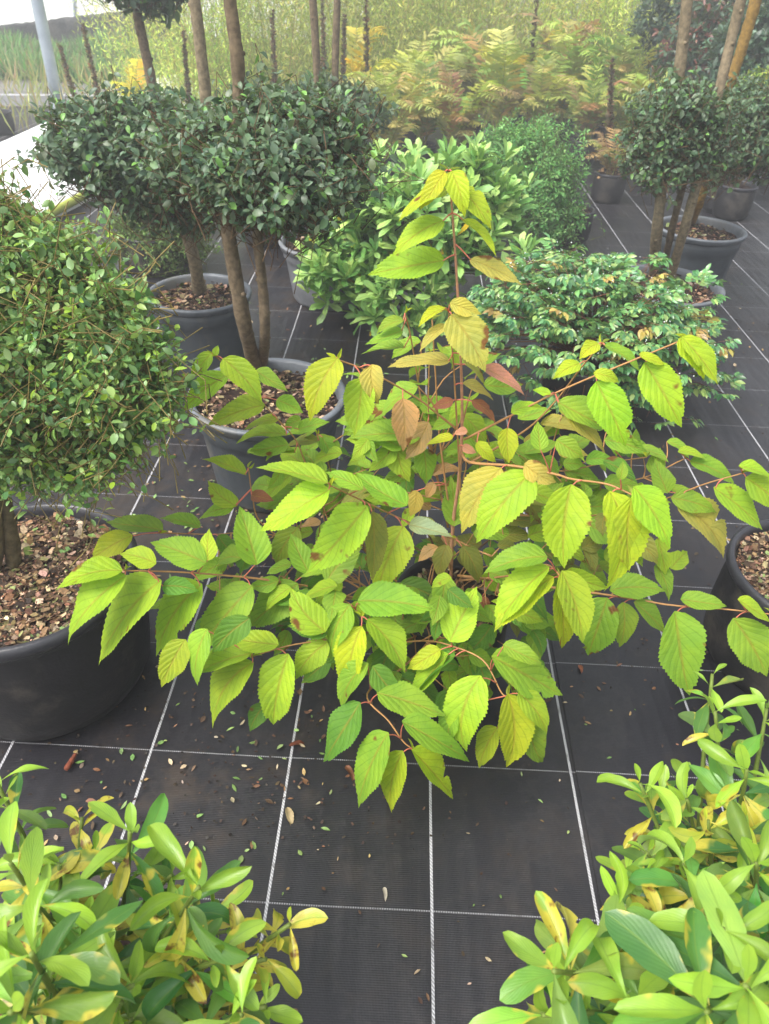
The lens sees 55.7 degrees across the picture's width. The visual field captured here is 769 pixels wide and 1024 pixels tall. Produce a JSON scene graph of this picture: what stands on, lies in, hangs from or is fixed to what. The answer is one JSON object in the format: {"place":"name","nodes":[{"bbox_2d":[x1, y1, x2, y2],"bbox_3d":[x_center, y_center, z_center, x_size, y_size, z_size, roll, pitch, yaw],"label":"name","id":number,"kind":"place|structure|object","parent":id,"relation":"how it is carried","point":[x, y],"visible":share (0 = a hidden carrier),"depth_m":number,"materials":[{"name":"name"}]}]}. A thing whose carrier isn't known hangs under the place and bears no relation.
{"place":"outdoors","nodes":[
{"label":"outdoors","id":0,"kind":"place"},
{"bbox_2d":[0,79,261,106],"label":"path","id":1,"kind":"structure","parent":0,"point":[21,85],"depth_m":9.33,"materials":[{"name":"grey concrete"}]},
{"bbox_2d":[0,94,93,104],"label":"kerb","id":2,"kind":"structure","parent":1,"relation":"on","point":[43,97],"depth_m":8.33,"materials":[{"name":"grey concrete"}]},
{"bbox_2d":[7,0,768,87],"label":"ground","id":3,"kind":"structure","parent":0,"point":[500,27],"depth_m":22.39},
{"bbox_2d":[0,47,163,134],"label":"weeds","id":4,"kind":"object","parent":3,"relation":"on","point":[32,89],"visible":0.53,"depth_m":8.79,"materials":[{"name":"green plant"}]},
{"bbox_2d":[0,11,180,42],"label":"boundary wall","id":5,"kind":"structure","parent":3,"relation":"on","point":[59,28],"depth_m":13.27,"materials":[{"name":"grey concrete"}]},
{"bbox_2d":[0,23,296,87],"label":"grass bank","id":6,"kind":"structure","parent":3,"relation":"on","point":[15,45],"depth_m":10.67,"materials":[{"name":"green plant"}]},
{"bbox_2d":[0,0,381,41],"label":"polytunnel","id":7,"kind":"structure","parent":3,"relation":"on","point":[15,11],"depth_m":14.86,"materials":[{"name":"plastic"}]},
{"bbox_2d":[0,79,601,1023],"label":"ground fabric","id":8,"kind":"object","parent":3,"relation":"on","point":[436,885],"depth_m":1.67,"materials":[{"name":"black fabric"}]},
{"bbox_2d":[0,109,14,135],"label":"nursery pot","id":9,"kind":"object","parent":8,"relation":"on","point":[5,129],"visible":0.96,"depth_m":7.02,"materials":[{"name":"black plastic"}]},
{"bbox_2d":[1,178,45,225],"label":"misty green shrub","id":10,"kind":"object","parent":8,"relation":"on","point":[16,190],"visible":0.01,"depth_m":2.55,"materials":[{"name":"green plant"}]},
{"bbox_2d":[31,0,64,111],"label":"steel post","id":11,"kind":"object","parent":8,"relation":"on","point":[44,37],"visible":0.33,"depth_m":7.63,"materials":[{"name":"silver metal"}]},
{"bbox_2d":[56,43,77,105],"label":"seed stalk","id":12,"kind":"object","parent":8,"relation":"on","point":[66,71],"visible":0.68,"depth_m":6.29,"materials":[{"name":"brown plant"}]},
{"bbox_2d":[64,753,76,770],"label":"twig","id":13,"kind":"object","parent":8,"relation":"on","point":[69,763],"visible":1,"depth_m":1.71,"materials":[{"name":"brown wood"}]},
{"bbox_2d":[80,22,100,99],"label":"seed stalk","id":14,"kind":"object","parent":8,"relation":"on","point":[87,45],"visible":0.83,"depth_m":6.06,"materials":[{"name":"brown plant"}]},
{"bbox_2d":[0,74,212,222],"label":"white film bed","id":15,"kind":"object","parent":8,"relation":"on","point":[21,142],"visible":0.09,"depth_m":5.37,"materials":[{"name":"white plastic"}]},
{"bbox_2d":[0,156,226,741],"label":"leaved shrub","id":16,"kind":"object","parent":8,"relation":"on","point":[76,381],"visible":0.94,"depth_m":1.35,"materials":[{"name":"green plant"}]},
{"bbox_2d":[111,58,146,99],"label":"fern","id":17,"kind":"object","parent":8,"relation":"on","point":[131,68],"visible":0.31,"depth_m":6.94,"materials":[{"name":"yellow plant"}]},
{"bbox_2d":[11,0,251,379],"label":"topiary tree","id":18,"kind":"object","parent":8,"relation":"on","point":[88,143],"visible":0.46,"depth_m":2.48,"materials":[{"name":"green plant"}]},
{"bbox_2d":[85,0,208,97],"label":"standard tree","id":19,"kind":"object","parent":8,"relation":"on","point":[166,9],"visible":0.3,"depth_m":4.11,"materials":[{"name":"green plant"}]},
{"bbox_2d":[95,207,223,278],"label":"boxwood shrub","id":20,"kind":"object","parent":8,"relation":"on","point":[171,260],"visible":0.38,"depth_m":4.11,"materials":[{"name":"green plant"}]},
{"bbox_2d":[0,764,327,1023],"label":"glossy shrub","id":21,"kind":"object","parent":8,"relation":"on","point":[76,947],"visible":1,"depth_m":0.86,"materials":[{"name":"green plant"}]},
{"bbox_2d":[180,30,191,103],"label":"seed stalk","id":22,"kind":"object","parent":8,"relation":"on","point":[186,80],"visible":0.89,"depth_m":6.25,"materials":[{"name":"brown plant"}]},
{"bbox_2d":[245,229,280,248],"bbox_3d":[-0.756,-1.878,4.704,0.345,0.258,0.342,3,38,1],"label":"nursery pot","id":23,"kind":"object","parent":8,"relation":"on","point":[249,238],"visible":0.07,"depth_m":4.65,"materials":[{"name":"black plastic"}]},
{"bbox_2d":[120,0,423,512],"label":"topiary tree","id":24,"kind":"object","parent":8,"relation":"on","point":[267,160],"visible":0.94,"depth_m":1.93,"materials":[{"name":"green plant"}]},
{"bbox_2d":[269,9,279,83],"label":"seed stalk","id":25,"kind":"object","parent":8,"relation":"on","point":[273,55],"visible":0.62,"depth_m":6.30,"materials":[{"name":"brown plant"}]},
{"bbox_2d":[285,807,293,825],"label":"fallen leaf","id":26,"kind":"object","parent":8,"relation":"on","point":[289,814],"visible":1,"depth_m":1.63,"materials":[{"name":"beige plant"}]},
{"bbox_2d":[289,740,303,745],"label":"fallen leaf","id":27,"kind":"object","parent":8,"relation":"on","point":[298,742],"visible":1,"depth_m":1.78,"materials":[{"name":"brown plant"}]},
{"bbox_2d":[318,0,327,76],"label":"seed stalk","id":28,"kind":"object","parent":8,"relation":"on","point":[323,35],"visible":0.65,"depth_m":6.40,"materials":[{"name":"brown plant"}]},
{"bbox_2d":[247,0,400,142],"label":"topiary tree","id":29,"kind":"object","parent":8,"relation":"on","point":[380,118],"visible":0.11,"depth_m":4.20,"materials":[{"name":"green plant"}]},
{"bbox_2d":[339,14,347,81],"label":"seed stalk","id":30,"kind":"object","parent":8,"relation":"on","point":[343,47],"visible":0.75,"depth_m":6.61,"materials":[{"name":"brown plant"}]},
{"bbox_2d":[345,765,354,780],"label":"fallen leaf","id":31,"kind":"object","parent":8,"relation":"on","point":[348,768],"visible":0.95,"depth_m":1.72,"materials":[{"name":"brown plant"}]},
{"bbox_2d":[362,0,370,140],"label":"seed stalk","id":32,"kind":"object","parent":8,"relation":"on","point":[366,19],"visible":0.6,"depth_m":5.81,"materials":[{"name":"brown plant"}]},
{"bbox_2d":[341,25,396,85],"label":"fern","id":33,"kind":"object","parent":8,"relation":"on","point":[353,65],"visible":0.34,"depth_m":6.95,"materials":[{"name":"yellow plant"}]},
{"bbox_2d":[0,279,768,1010],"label":"leaf litter","id":34,"kind":"object","parent":8,"relation":"on","point":[232,799],"visible":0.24,"depth_m":1.76,"materials":[{"name":"brown plant"}]},
{"bbox_2d":[383,887,386,900],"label":"fallen leaf","id":35,"kind":"object","parent":8,"relation":"on","point":[385,892],"visible":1,"depth_m":1.50,"materials":[{"name":"beige plant"}]},
{"bbox_2d":[339,70,454,175],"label":"fern","id":36,"kind":"object","parent":8,"relation":"on","point":[396,124],"visible":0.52,"depth_m":5.61,"materials":[{"name":"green plant"}]},
{"bbox_2d":[278,131,545,351],"bbox_3d":[0.098,-1.397,3.618,1.334,0.922,1.000,3,38,1],"label":"rosette leaved shrub","id":37,"kind":"object","parent":8,"relation":"on","point":[342,280],"visible":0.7,"depth_m":3.44,"materials":[{"name":"green plant"}]},
{"bbox_2d":[56,164,768,812],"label":"lime viburnum","id":38,"kind":"object","parent":8,"relation":"on","point":[438,634],"visible":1,"depth_m":1.47,"materials":[{"name":"green plant"}]},
{"bbox_2d":[370,23,489,153],"bbox_3d":[0.320,-3.980,6.837,1.024,1.037,1.488,30,46,31],"label":"fern","id":39,"kind":"object","parent":8,"relation":"on","point":[422,54],"visible":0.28,"depth_m":6.60,"materials":[{"name":"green plant"}]},
{"bbox_2d":[396,57,466,162],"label":"fern","id":40,"kind":"object","parent":8,"relation":"on","point":[427,124],"visible":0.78,"depth_m":6.11,"materials":[{"name":"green plant"}]},
{"bbox_2d":[399,61,521,162],"bbox_3d":[0.605,-3.210,6.013,0.649,0.847,1.128,-27,46,-32],"label":"fern","id":41,"kind":"object","parent":8,"relation":"on","point":[458,123],"visible":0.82,"depth_m":5.91,"materials":[{"name":"yellow plant"}]},
{"bbox_2d":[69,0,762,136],"bbox_3d":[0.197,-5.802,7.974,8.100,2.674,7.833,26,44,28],"label":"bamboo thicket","id":42,"kind":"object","parent":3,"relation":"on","point":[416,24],"visible":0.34,"depth_m":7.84,"materials":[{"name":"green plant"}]},
{"bbox_2d":[459,92,768,907],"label":"ground fabric","id":43,"kind":"object","parent":3,"relation":"on","point":[651,734],"depth_m":2.41,"materials":[{"name":"black fabric"}]},
{"bbox_2d":[435,18,517,147],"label":"fern","id":44,"kind":"object","parent":43,"relation":"on","point":[464,70],"visible":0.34,"depth_m":6.89,"materials":[{"name":"green plant"}]},
{"bbox_2d":[420,24,545,154],"bbox_3d":[0.869,-3.760,6.573,1.102,1.047,0.984,30,46,31],"label":"fern","id":45,"kind":"object","parent":43,"relation":"on","point":[496,67],"visible":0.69,"depth_m":6.43,"materials":[{"name":"green plant"}]},
{"bbox_2d":[464,29,573,131],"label":"fern","id":46,"kind":"object","parent":43,"relation":"on","point":[527,51],"visible":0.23,"depth_m":7.13,"materials":[{"name":"green plant"}]},
{"bbox_2d":[526,0,538,125],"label":"seed stalk","id":47,"kind":"object","parent":43,"relation":"on","point":[533,33],"visible":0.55,"depth_m":7.13,"materials":[{"name":"brown plant"}]},
{"bbox_2d":[480,55,590,140],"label":"fern","id":48,"kind":"object","parent":43,"relation":"on","point":[541,87],"visible":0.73,"depth_m":6.75,"materials":[{"name":"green plant"}]},
{"bbox_2d":[471,105,605,252],"bbox_3d":[0.972,-2.115,4.739,0.868,0.944,0.741,-16,41,-22],"label":"fine leaved shrub","id":49,"kind":"object","parent":43,"relation":"on","point":[561,217],"visible":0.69,"depth_m":4.59,"materials":[{"name":"green plant"}]},
{"bbox_2d":[501,11,619,145],"bbox_3d":[1.625,-4.299,7.255,0.831,1.111,1.151,-28,47,-33],"label":"fern","id":50,"kind":"object","parent":43,"relation":"on","point":[576,55],"visible":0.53,"depth_m":7.01,"materials":[{"name":"green plant"}]},
{"bbox_2d":[543,55,639,166],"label":"fern","id":51,"kind":"object","parent":43,"relation":"on","point":[584,113],"visible":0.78,"depth_m":6.51,"materials":[{"name":"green plant"}]},
{"bbox_2d":[580,127,627,203],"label":"fern","id":52,"kind":"object","parent":43,"relation":"on","point":[608,184],"visible":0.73,"depth_m":5.67,"materials":[{"name":"grey plastic"}]},
{"bbox_2d":[466,232,746,434],"bbox_3d":[0.900,-0.712,2.951,1.202,0.662,0.874,3,38,1],"label":"heavenly bamboo","id":53,"kind":"object","parent":43,"relation":"on","point":[569,327],"visible":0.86,"depth_m":2.81,"materials":[{"name":"plant"}]},
{"bbox_2d":[604,56,615,146],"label":"seed stalk","id":54,"kind":"object","parent":43,"relation":"on","point":[610,115],"visible":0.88,"depth_m":5.75,"materials":[{"name":"brown plant"}]},
{"bbox_2d":[558,30,671,146],"bbox_3d":[2.191,-4.183,7.217,1.107,1.008,1.260,3,38,1],"label":"fern","id":55,"kind":"object","parent":43,"relation":"on","point":[621,68],"visible":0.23,"depth_m":6.86,"materials":[{"name":"green plant"}]},
{"bbox_2d":[469,663,768,1023],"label":"glossy shrub","id":56,"kind":"object","parent":43,"relation":"on","point":[679,934],"visible":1,"depth_m":0.84,"materials":[{"name":"green plant"}]},
{"bbox_2d":[591,71,670,168],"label":"fern","id":57,"kind":"object","parent":43,"relation":"on","point":[641,81],"visible":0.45,"depth_m":6.34,"materials":[{"name":"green plant"}]},
{"bbox_2d":[603,0,761,363],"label":"topiary tree","id":58,"kind":"object","parent":43,"relation":"on","point":[683,133],"visible":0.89,"depth_m":2.99,"materials":[{"name":"green plant"}]},
{"bbox_2d":[626,0,748,93],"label":"broad leaved shrub","id":59,"kind":"object","parent":43,"relation":"on","point":[659,24],"visible":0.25,"depth_m":6.97,"materials":[{"name":"green plant"}]},
{"bbox_2d":[661,0,768,282],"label":"topiary tree","id":60,"kind":"object","parent":43,"relation":"on","point":[715,243],"visible":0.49,"depth_m":3.67,"materials":[{"name":"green plant"}]},
{"bbox_2d":[702,175,745,213],"bbox_3d":[2.582,-2.511,5.596,0.358,0.374,0.321,21,42,23],"label":"nursery pot","id":61,"kind":"object","parent":43,"relation":"on","point":[707,207],"visible":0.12,"depth_m":5.62,"materials":[{"name":"black plastic"}]},
{"bbox_2d":[698,0,768,179],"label":"broad leaved shrub","id":62,"kind":"object","parent":43,"relation":"on","point":[759,43],"visible":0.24,"depth_m":5.72,"materials":[{"name":"green plant"}]},
{"bbox_2d":[703,519,768,702],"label":"tub plant","id":63,"kind":"object","parent":43,"relation":"on","point":[744,570],"visible":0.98,"depth_m":1.91,"materials":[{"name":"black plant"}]},
{"bbox_2d":[712,64,768,220],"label":"lime shrub","id":64,"kind":"object","parent":43,"relation":"on","point":[733,205],"visible":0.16,"depth_m":5.42,"materials":[{"name":"plastic"}]},
{"bbox_2d":[633,174,648,187],"bbox_3d":[2.251,-2.915,6.229,0.221,0.218,0.221,3,38,1],"label":"nursery pot","id":65,"kind":"object","parent":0,"point":[634,180],"visible":0.04,"depth_m":6.24,"materials":[{"name":"black plastic"}]},
{"bbox_2d":[647,0,767,87],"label":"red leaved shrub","id":66,"kind":"object","parent":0,"point":[701,31],"visible":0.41,"depth_m":6.21,"materials":[{"name":"green plant"}]},
{"bbox_2d":[731,171,764,183],"bbox_3d":[2.940,-2.680,5.958,0.250,0.220,0.250,3,38,1],"label":"nursery pot","id":67,"kind":"object","parent":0,"point":[751,181],"visible":0.03,"depth_m":5.84,"materials":[{"name":"grey plastic"}]}
]}

